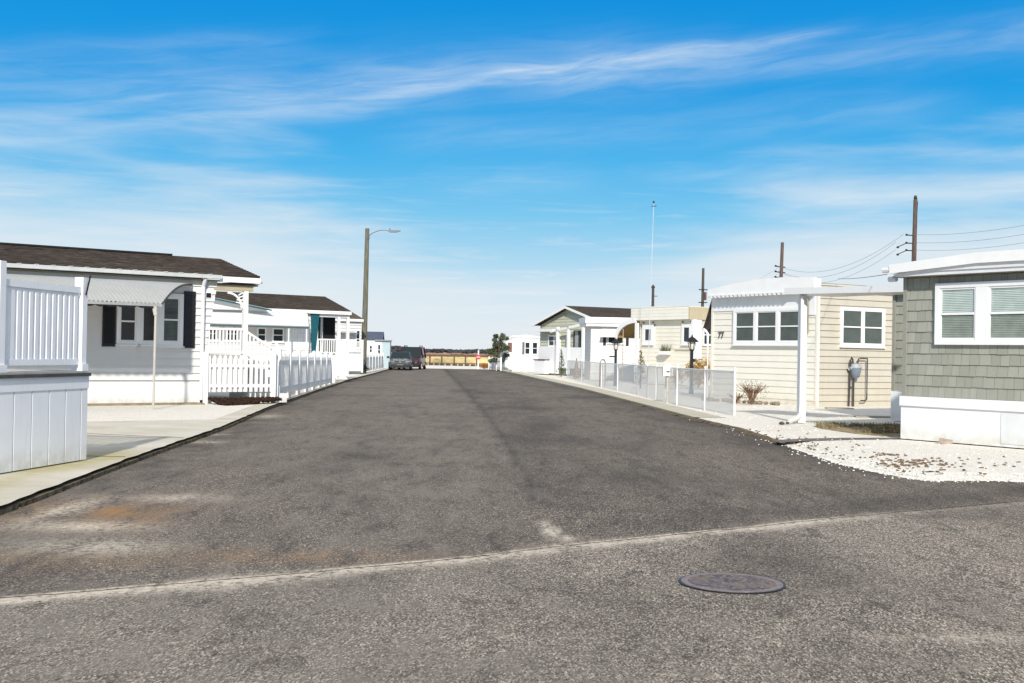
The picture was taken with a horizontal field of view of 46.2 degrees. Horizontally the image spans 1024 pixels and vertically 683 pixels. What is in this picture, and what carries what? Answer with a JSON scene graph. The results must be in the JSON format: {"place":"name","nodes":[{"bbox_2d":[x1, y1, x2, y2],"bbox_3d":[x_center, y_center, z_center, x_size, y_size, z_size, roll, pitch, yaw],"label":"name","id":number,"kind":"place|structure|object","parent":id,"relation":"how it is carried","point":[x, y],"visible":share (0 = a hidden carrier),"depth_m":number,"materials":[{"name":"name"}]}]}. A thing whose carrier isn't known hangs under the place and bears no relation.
{"place":"outdoors","nodes":[
{"label":"outdoors","id":0,"kind":"place"},
{"bbox_2d":[0,368,387,505],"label":"sidewalk","id":1,"kind":"structure","parent":0,"point":[16,485],"depth_m":17.57,"materials":[{"name":"concrete"}]},
{"bbox_2d":[0,260,90,472],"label":"deck","id":2,"kind":"structure","parent":1,"relation":"on","point":[43,417],"depth_m":13.94,"materials":[{"name":"white plastic"}]},
{"bbox_2d":[87,433,183,456],"bbox_3d":[-6.204,1.483,17.509,2.455,0.006,4.179,1,-1,0],"label":"sidewalk joint","id":3,"kind":"object","parent":1,"relation":"on","point":[129,435],"visible":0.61,"depth_m":18.92,"materials":[{"name":"grey concrete"}]},
{"bbox_2d":[87,368,386,420],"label":"gravel lot","id":4,"kind":"structure","parent":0,"point":[158,412],"depth_m":26.34,"materials":[{"name":"white gravel"}]},
{"bbox_2d":[0,242,286,409],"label":"mobile home","id":5,"kind":"object","parent":4,"relation":"on","point":[149,315],"visible":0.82,"depth_m":29.91,"materials":[{"name":"white"}]},
{"bbox_2d":[115,301,140,345],"bbox_3d":[-9.450,-0.480,29.529,0.620,1.175,0.125,1,-1,-38],"label":"window","id":6,"kind":"structure","parent":5,"relation":"in","point":[127,318],"depth_m":29.54,"materials":[{"name":"white plastic"}]},
{"bbox_2d":[139,302,159,345],"bbox_3d":[-9.031,-0.469,29.852,0.560,1.175,0.125,1,-1,-38],"label":"window","id":7,"kind":"structure","parent":5,"relation":"in","point":[146,330],"depth_m":29.85,"materials":[{"name":"white plastic"}]},
{"bbox_2d":[156,294,184,347],"bbox_3d":[-8.583,-0.528,30.199,0.690,1.355,0.125,1,-1,-38],"label":"window","id":8,"kind":"structure","parent":5,"relation":"in","point":[171,314],"depth_m":30.22,"materials":[{"name":"white plastic"}]},
{"bbox_2d":[0,368,393,514],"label":"kerb","id":9,"kind":"structure","parent":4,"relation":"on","point":[39,495],"depth_m":15.08,"materials":[{"name":"grey concrete"}]},
{"bbox_2d":[203,351,277,403],"bbox_3d":[-7.068,0.972,31.261,2.095,1.440,0.198,1,-1,-38],"label":"picket fence","id":10,"kind":"object","parent":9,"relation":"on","point":[208,365],"visible":0.96,"depth_m":31.23,"materials":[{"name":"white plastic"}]},
{"bbox_2d":[278,347,332,397],"bbox_3d":[-7.022,1.018,41.740,0.156,1.560,17.692,1,-1,-4],"label":"picket fence","id":11,"kind":"object","parent":9,"relation":"on","point":[306,370],"visible":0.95,"depth_m":39.39,"materials":[{"name":"white plastic"}]},
{"bbox_2d":[208,396,281,405],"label":"mulch","id":12,"kind":"object","parent":4,"relation":"on","point":[226,401],"visible":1,"depth_m":30.74,"materials":[{"name":"brown soil"}]},
{"bbox_2d":[200,391,295,402],"bbox_3d":[-7.979,1.619,35.459,2.500,0.200,9.050,1,-1,0],"label":"raised bed","id":13,"kind":"object","parent":4,"relation":"on","point":[218,394],"visible":0.1,"depth_m":33.81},
{"bbox_2d":[206,291,351,380],"bbox_3d":[-12.868,-0.276,55.607,9.820,4.064,5.970,1,-1,-38],"label":"mobile home","id":14,"kind":"object","parent":4,"relation":"on","point":[294,323],"visible":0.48,"depth_m":55.09,"materials":[{"name":"white"}]},
{"bbox_2d":[207,326,218,341],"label":"window","id":15,"kind":"structure","parent":14,"relation":"in","point":[210,326],"depth_m":52.81,"materials":[{"name":"white plastic"}]},
{"bbox_2d":[224,326,239,341],"bbox_3d":[-12.436,-0.317,53.315,0.760,0.685,0.125,1,-1,-38],"label":"window","id":16,"kind":"structure","parent":14,"relation":"in","point":[224,326],"depth_m":53.31,"materials":[{"name":"white plastic"}]},
{"bbox_2d":[256,327,266,342],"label":"window","id":17,"kind":"structure","parent":14,"relation":"in","point":[261,332],"depth_m":54.18,"materials":[{"name":"white plastic"}]},
{"bbox_2d":[271,328,284,342],"bbox_3d":[-10.663,-0.272,54.688,0.640,0.685,0.125,1,-1,-38],"label":"window","id":18,"kind":"structure","parent":14,"relation":"in","point":[277,333],"depth_m":54.68,"materials":[{"name":"white plastic"}]},
{"bbox_2d":[286,328,308,347],"bbox_3d":[-9.895,-0.195,55.340,1.200,1.000,0.050,1,-1,-38],"label":"door panel","id":19,"kind":"structure","parent":14,"relation":"in","point":[294,334],"depth_m":55.32,"materials":[{"name":"white plastic"}]},
{"bbox_2d":[332,357,336,382],"bbox_3d":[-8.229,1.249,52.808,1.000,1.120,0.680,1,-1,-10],"label":"fence post","id":20,"kind":"object","parent":4,"relation":"on","point":[334,371],"visible":0.18,"depth_m":52.58,"materials":[{"name":"white plastic"}]},
{"bbox_2d":[313,312,363,373],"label":"mobile home","id":21,"kind":"object","parent":4,"relation":"on","point":[356,343],"visible":0.21,"depth_m":73.14,"materials":[{"name":"white"}]},
{"bbox_2d":[355,330,360,348],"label":"window","id":22,"kind":"structure","parent":21,"relation":"in","point":[357,338],"depth_m":73.77,"materials":[{"name":"white plastic"}]},
{"bbox_2d":[360,359,369,373],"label":"ivy","id":23,"kind":"object","parent":4,"relation":"on","point":[366,368],"visible":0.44,"depth_m":75.44,"materials":[{"name":"green plant"}]},
{"bbox_2d":[367,332,391,367],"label":"mobile home","id":24,"kind":"object","parent":4,"relation":"on","point":[377,342],"visible":0.62,"depth_m":101.91,"materials":[{"name":"white"}]},
{"bbox_2d":[361,228,400,373],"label":"street lamp","id":25,"kind":"object","parent":4,"relation":"on","point":[365,295],"visible":0.96,"depth_m":75.71,"materials":[{"name":"brown wood"}]},
{"bbox_2d":[412,365,494,369],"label":"turning area","id":26,"kind":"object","parent":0,"point":[450,367],"depth_m":120.44,"materials":[{"name":"white concrete"}]},
{"bbox_2d":[476,350,480,368],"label":"road sign","id":27,"kind":"object","parent":26,"relation":"on","point":[478,356],"visible":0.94,"depth_m":112.30,"materials":[{"name":"red metal"}]},
{"bbox_2d":[425,356,495,365],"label":"marsh grass","id":28,"kind":"structure","parent":0,"point":[435,359],"depth_m":145.98,"materials":[{"name":"yellow plant"}]},
{"bbox_2d":[479,363,487,368],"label":"shrub","id":29,"kind":"object","parent":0,"point":[483,365],"visible":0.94,"depth_m":111.83,"materials":[{"name":"orange plant"}]},
{"bbox_2d":[0,501,1023,682],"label":"cross street","id":30,"kind":"structure","parent":0,"point":[929,596],"depth_m":6.84,"materials":[{"name":"grey asphalt"}]},
{"bbox_2d":[0,368,1023,596],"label":"street","id":31,"kind":"structure","parent":0,"point":[398,466],"depth_m":13.27,"materials":[{"name":"grey asphalt"}]},
{"bbox_2d":[366,353,383,371],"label":"picket fence","id":32,"kind":"object","parent":31,"relation":"on","point":[375,361],"visible":0.94,"depth_m":88.92,"materials":[{"name":"white plastic"}]},
{"bbox_2d":[387,352,413,369],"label":"parked car","id":33,"kind":"object","parent":31,"relation":"on","point":[400,360],"visible":1,"depth_m":97.22,"materials":[{"name":"grey paint"}]},
{"bbox_2d":[398,345,425,369],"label":"parked car","id":34,"kind":"object","parent":31,"relation":"on","point":[418,354],"visible":0.56,"depth_m":103.25,"materials":[{"name":"red paint"}]},
{"bbox_2d":[488,357,501,370],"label":"picket fence","id":35,"kind":"object","parent":31,"relation":"on","point":[496,365],"visible":0.85,"depth_m":104.42,"materials":[{"name":"white plastic"}]},
{"bbox_2d":[486,333,509,369],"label":"evergreen tree","id":36,"kind":"object","parent":31,"relation":"on","point":[497,347],"visible":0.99,"depth_m":104.15,"materials":[{"name":"green plant"}]},
{"bbox_2d":[579,388,777,442],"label":"kerb","id":37,"kind":"structure","parent":31,"relation":"on","point":[754,434],"depth_m":26.87,"materials":[{"name":"concrete"}]},
{"bbox_2d":[813,425,900,436],"bbox_3d":[8.069,1.856,24.659,3.400,0.068,4.450,1,-1,0],"label":"soil patch","id":38,"kind":"object","parent":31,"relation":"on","point":[846,429],"visible":0.23,"depth_m":24.16,"materials":[{"name":"brown soil"}]},
{"bbox_2d":[814,421,900,433],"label":"dry grass","id":39,"kind":"structure","parent":38,"relation":"on","point":[879,427],"depth_m":25.30,"materials":[{"name":"brown plant"}]},
{"bbox_2d":[0,0,1023,349],"label":"sky","id":40,"kind":"structure","parent":0,"point":[520,153],"materials":[{"name":"blue"}]},
{"bbox_2d":[5,410,1020,525],"bbox_3d":[1.150,1.681,19.920,14.272,0.088,19.879,1,-1,0],"label":"leaf debris","id":41,"kind":"object","parent":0,"point":[912,462],"visible":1,"depth_m":16.99,"materials":[{"name":"brown plant"}]},
{"bbox_2d":[495,369,725,418],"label":"sidewalk","id":42,"kind":"structure","parent":0,"point":[673,409],"depth_m":39.97,"materials":[{"name":"concrete"}]},
{"bbox_2d":[669,370,685,383],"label":"ornamental grass","id":43,"kind":"object","parent":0,"point":[679,377],"depth_m":53.40,"materials":[{"name":"beige plant"}]},
{"bbox_2d":[684,358,709,388],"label":"ornamental grass","id":44,"kind":"object","parent":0,"point":[699,365],"depth_m":53.27,"materials":[{"name":"beige plant"}]},
{"bbox_2d":[506,369,1023,473],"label":"gravel lot","id":45,"kind":"structure","parent":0,"point":[909,447],"depth_m":22.58,"materials":[{"name":"white gravel"}]},
{"bbox_2d":[500,338,511,368],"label":"mobile home","id":46,"kind":"object","parent":45,"relation":"on","point":[507,364],"visible":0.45,"depth_m":107.39,"materials":[{"name":"white"}]},
{"bbox_2d":[511,335,539,371],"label":"mobile home","id":47,"kind":"object","parent":45,"relation":"on","point":[524,351],"visible":0.83,"depth_m":94.96,"materials":[{"name":"white"}]},
{"bbox_2d":[524,342,529,354],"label":"window","id":48,"kind":"structure","parent":47,"relation":"in","point":[527,344],"depth_m":94.93,"materials":[{"name":"white plastic"}]},
{"bbox_2d":[532,342,537,354],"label":"window","id":49,"kind":"structure","parent":47,"relation":"in","point":[534,344],"depth_m":94.93,"materials":[{"name":"white plastic"}]},
{"bbox_2d":[556,349,566,376],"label":"conifer","id":50,"kind":"object","parent":45,"relation":"on","point":[561,362],"visible":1,"depth_m":75.97,"materials":[{"name":"green plant"}]},
{"bbox_2d":[531,306,630,375],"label":"mobile home","id":51,"kind":"object","parent":45,"relation":"on","point":[560,329],"visible":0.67,"depth_m":81.63,"materials":[{"name":"white"}]},
{"bbox_2d":[548,335,560,346],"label":"window","id":52,"kind":"structure","parent":51,"relation":"in","point":[551,338],"depth_m":82.94,"materials":[{"name":"white plastic"}]},
{"bbox_2d":[579,317,638,380],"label":"mobile home","id":53,"kind":"object","parent":45,"relation":"on","point":[600,335],"visible":0.52,"depth_m":68.02,"materials":[{"name":"white"}]},
{"bbox_2d":[607,337,623,344],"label":"window","id":54,"kind":"structure","parent":53,"relation":"in","point":[609,339],"depth_m":68.01,"materials":[{"name":"white plastic"}]},
{"bbox_2d":[609,338,620,384],"bbox_3d":[4.831,0.944,55.996,0.527,2.250,0.450,1,-1,30],"label":"lamp post","id":55,"kind":"object","parent":45,"relation":"on","point":[615,346],"visible":0.8,"depth_m":55.94,"materials":[{"name":"black metal"}]},
{"bbox_2d":[634,350,645,387],"bbox_3d":[5.622,1.200,52.491,0.660,1.695,0.742,1,-1,27],"label":"conifer","id":56,"kind":"object","parent":45,"relation":"on","point":[641,358],"visible":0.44,"depth_m":52.47,"materials":[{"name":"green plant"}]},
{"bbox_2d":[648,201,654,362],"bbox_3d":[6.700,-2.318,57.528,0.326,8.870,0.111,1,-1,0],"label":"flagpole","id":57,"kind":"object","parent":45,"relation":"on","point":[653,206],"visible":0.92,"depth_m":57.52,"materials":[{"name":"white metal"}]},
{"bbox_2d":[567,359,735,415],"bbox_3d":[4.279,1.487,51.260,0.404,1.310,43.373,1,-1,-3],"label":"chain link fence","id":58,"kind":"object","parent":45,"relation":"on","point":[678,373],"visible":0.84,"depth_m":36.96,"materials":[{"name":"silver metal"}]},
{"bbox_2d":[599,359,605,386],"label":"garden gate","id":59,"kind":"structure","parent":58,"relation":"attached to","point":[600,371],"depth_m":53.98,"materials":[{"name":"grey metal"}]},
{"bbox_2d":[662,363,672,402],"bbox_3d":[4.778,1.301,36.890,0.340,1.250,0.240,1,-1,0],"label":"mailbox","id":60,"kind":"object","parent":45,"relation":"on","point":[666,370],"visible":0.85,"depth_m":36.79,"materials":[{"name":"white plastic"}]},
{"bbox_2d":[631,306,710,385],"bbox_3d":[11.344,0.282,62.341,9.300,3.930,4.850,1,-1,-31],"label":"mobile home","id":61,"kind":"object","parent":45,"relation":"on","point":[676,327],"visible":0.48,"depth_m":59.43,"materials":[{"name":"beige"}]},
{"bbox_2d":[615,318,639,377],"bbox_3d":[7.278,0.445,63.275,3.320,3.280,2.180,1,-1,-31],"label":"arched awning","id":62,"kind":"object","parent":61,"relation":"attached to","point":[628,328],"visible":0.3,"depth_m":62.62,"materials":[{"name":"white plastic"}]},
{"bbox_2d":[642,325,654,344],"bbox_3d":[6.931,-0.325,61.146,0.125,1.035,0.980,1,-1,-31],"label":"window","id":63,"kind":"structure","parent":61,"relation":"in","point":[645,328],"depth_m":61.14,"materials":[{"name":"white plastic"}]},
{"bbox_2d":[658,345,671,355],"bbox_3d":[7.612,0.378,59.721,0.407,0.675,0.989,1,-1,-31],"label":"wall planter","id":64,"kind":"object","parent":61,"relation":"attached to","point":[662,352],"visible":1,"depth_m":59.65,"materials":[{"name":"white plastic"}]},
{"bbox_2d":[681,324,690,344],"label":"window","id":65,"kind":"structure","parent":61,"relation":"in","point":[685,328],"depth_m":58.57,"materials":[{"name":"white plastic"}]},
{"bbox_2d":[702,324,710,345],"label":"window","id":66,"kind":"structure","parent":61,"relation":"in","point":[704,343],"depth_m":58.54,"materials":[{"name":"white plastic"}]},
{"bbox_2d":[685,335,698,392],"bbox_3d":[6.886,0.868,45.995,0.473,2.272,0.546,1,-1,0],"label":"lamp post","id":67,"kind":"object","parent":45,"relation":"on","point":[691,340],"visible":0.84,"depth_m":45.94,"materials":[{"name":"black metal"}]},
{"bbox_2d":[727,392,746,402],"bbox_3d":[6.905,1.734,37.080,0.684,0.377,0.740,1,-1,0],"label":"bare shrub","id":68,"kind":"object","parent":45,"relation":"on","point":[739,397],"visible":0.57,"depth_m":37.07,"materials":[{"name":"brown plant"}]},
{"bbox_2d":[736,381,768,403],"bbox_3d":[7.308,1.545,36.583,1.061,0.755,1.067,1,-1,0],"label":"bare shrub","id":69,"kind":"object","parent":45,"relation":"on","point":[749,392],"visible":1,"depth_m":36.50,"materials":[{"name":"brown plant"}]},
{"bbox_2d":[774,242,784,277],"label":"utility pole","id":70,"kind":"object","parent":45,"relation":"on","point":[781,258],"visible":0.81,"depth_m":119.97,"materials":[{"name":"brown wood"}]},
{"bbox_2d":[781,242,895,277],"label":"power line","id":71,"kind":"object","parent":70,"relation":"attached to","point":[849,269],"visible":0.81,"depth_m":99.21,"materials":[{"name":"black metal"}]},
{"bbox_2d":[779,235,901,271],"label":"power line","id":72,"kind":"object","parent":70,"relation":"attached to","point":[846,265],"visible":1,"depth_m":100.81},
{"bbox_2d":[708,277,892,406],"bbox_3d":[11.279,0.107,40.220,8.360,4.030,5.025,1,-1,-31],"label":"mobile home","id":73,"kind":"object","parent":45,"relation":"on","point":[754,330],"visible":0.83,"depth_m":37.43,"materials":[{"name":"beige"}]},
{"bbox_2d":[703,303,710,396],"bbox_3d":[7.847,0.299,41.373,3.065,3.350,0.470,1,-1,-31],"label":"side awning","id":74,"kind":"object","parent":73,"relation":"attached to","point":[707,326],"visible":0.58,"depth_m":40.57,"materials":[{"name":"white plastic"}]},
{"bbox_2d":[731,307,797,345],"bbox_3d":[8.070,-0.458,38.042,0.125,1.195,3.180,1,-1,-31],"label":"window","id":75,"kind":"structure","parent":73,"relation":"in","point":[758,326],"depth_m":38.07,"materials":[{"name":"white plastic"}]},
{"bbox_2d":[848,357,867,406],"bbox_3d":[10.639,1.250,36.824,0.774,1.556,0.398,1,-1,-11],"label":"gas meter","id":76,"kind":"object","parent":73,"relation":"attached to","point":[854,369],"visible":0.95,"depth_m":36.71,"materials":[{"name":"grey paint"}]},
{"bbox_2d":[838,274,886,278],"bbox_3d":[8.554,-1.601,29.769,0.014,0.874,14.602,1,-1,12],"label":"power line","id":77,"kind":"object","parent":73,"relation":"attached to","point":[863,277],"visible":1,"depth_m":27.63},
{"bbox_2d":[839,307,885,347],"bbox_3d":[10.850,-0.419,37.113,1.960,1.235,0.125,1,-1,-31],"label":"window","id":78,"kind":"structure","parent":73,"relation":"in","point":[859,327],"depth_m":37.08,"materials":[{"name":"white plastic"}]},
{"bbox_2d":[825,407,853,408],"bbox_3d":[9.503,1.944,34.984,0.802,0.030,0.452,1,-1,-4],"label":"stepping stone","id":79,"kind":"object","parent":45,"relation":"on","point":[838,408],"visible":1,"depth_m":34.78,"materials":[{"name":"beige stone"}]},
{"bbox_2d":[779,285,902,424],"bbox_3d":[7.344,0.318,25.787,2.376,3.010,3.251,1,-1,-35],"label":"carport","id":80,"kind":"object","parent":45,"relation":"on","point":[805,292],"visible":0.96,"depth_m":26.55,"materials":[{"name":"white paint"}]},
{"bbox_2d":[695,417,1023,481],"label":"gravel edge","id":81,"kind":"object","parent":45,"relation":"on","point":[929,476],"visible":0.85,"depth_m":16.86,"materials":[{"name":"white gravel"}]},
{"bbox_2d":[688,406,1023,482],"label":"gravel stones","id":82,"kind":"object","parent":81,"relation":"on","point":[881,456],"visible":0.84,"depth_m":17.10,"materials":[{"name":"white gravel"}]},
{"bbox_2d":[853,415,890,417],"bbox_3d":[9.058,1.887,30.085,1.041,0.030,0.453,1,-1,-3],"label":"stepping stone","id":83,"kind":"object","parent":45,"relation":"on","point":[856,416],"visible":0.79,"depth_m":29.86,"materials":[{"name":"beige stone"}]},
{"bbox_2d":[896,195,917,261],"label":"utility pole","id":84,"kind":"object","parent":45,"relation":"on","point":[914,228],"visible":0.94,"depth_m":89.96,"materials":[{"name":"brown wood"}]},
{"bbox_2d":[912,234,1023,242],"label":"power line","id":85,"kind":"object","parent":84,"relation":"attached to","point":[975,240],"visible":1,"depth_m":80.16,"materials":[{"name":"black metal"}]},
{"bbox_2d":[913,225,1023,234],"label":"power line","id":86,"kind":"object","parent":84,"relation":"attached to","point":[970,232],"visible":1,"depth_m":80.95,"materials":[{"name":"black metal"}]},
{"bbox_2d":[927,243,1019,250],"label":"power line","id":87,"kind":"object","parent":84,"relation":"attached to","point":[965,249],"visible":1,"depth_m":81.75,"materials":[{"name":"black metal"}]},
{"bbox_2d":[939,438,952,444],"bbox_3d":[7.527,1.737,20.833,0.220,0.090,0.100,9,2,20],"label":"brick","id":88,"kind":"object","parent":45,"relation":"on","point":[944,441],"visible":0.86,"depth_m":20.79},
{"bbox_2d":[881,249,1023,447],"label":"mobile home","id":89,"kind":"object","parent":45,"relation":"on","point":[957,373],"visible":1,"depth_m":20.82,"materials":[{"name":"green"}]},
{"bbox_2d":[934,280,1023,344],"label":"window","id":90,"kind":"structure","parent":89,"relation":"in","point":[985,312],"depth_m":20.52,"materials":[{"name":"white plastic"}]},
{"bbox_2d":[774,438,901,441],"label":"path","id":91,"kind":"structure","parent":0,"point":[804,439],"depth_m":21.47,"materials":[{"name":"concrete"}]},
{"label":"ground","id":92,"kind":"structure","parent":0,"visible":0},
{"bbox_2d":[391,352,487,354],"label":"reed belt","id":93,"kind":"object","parent":92,"relation":"on","point":[444,353],"visible":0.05,"depth_m":438.25,"materials":[{"name":"brown plant"}]},
{"bbox_2d":[391,345,497,353],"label":"woods","id":94,"kind":"object","parent":92,"relation":"on","point":[396,348],"visible":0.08,"depth_m":931.73,"materials":[{"name":"brown plant"}]},
{"bbox_2d":[426,354,495,365],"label":"rail fence","id":95,"kind":"object","parent":92,"relation":"on","point":[454,356],"visible":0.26,"depth_m":138.86,"materials":[{"name":"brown wood"}]},
{"bbox_2d":[651,285,654,306],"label":"utility pole","id":96,"kind":"object","parent":92,"relation":"on","point":[652,301],"visible":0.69,"depth_m":189.89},
{"bbox_2d":[698,268,707,306],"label":"utility pole","id":97,"kind":"object","parent":92,"relation":"on","point":[703,295],"visible":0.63,"depth_m":149.91,"materials":[{"name":"black paint"}]},
{"label":"asphalt junction","id":98,"kind":"structure","parent":0,"visible":0},
{"bbox_2d":[678,573,785,593],"bbox_3d":[1.462,1.613,7.984,0.704,0.026,0.704,1,-1,0],"label":"manhole cover","id":99,"kind":"object","parent":98,"relation":"on","point":[731,583],"visible":0.99,"depth_m":7.93,"materials":[{"name":"metal"}]}
]}

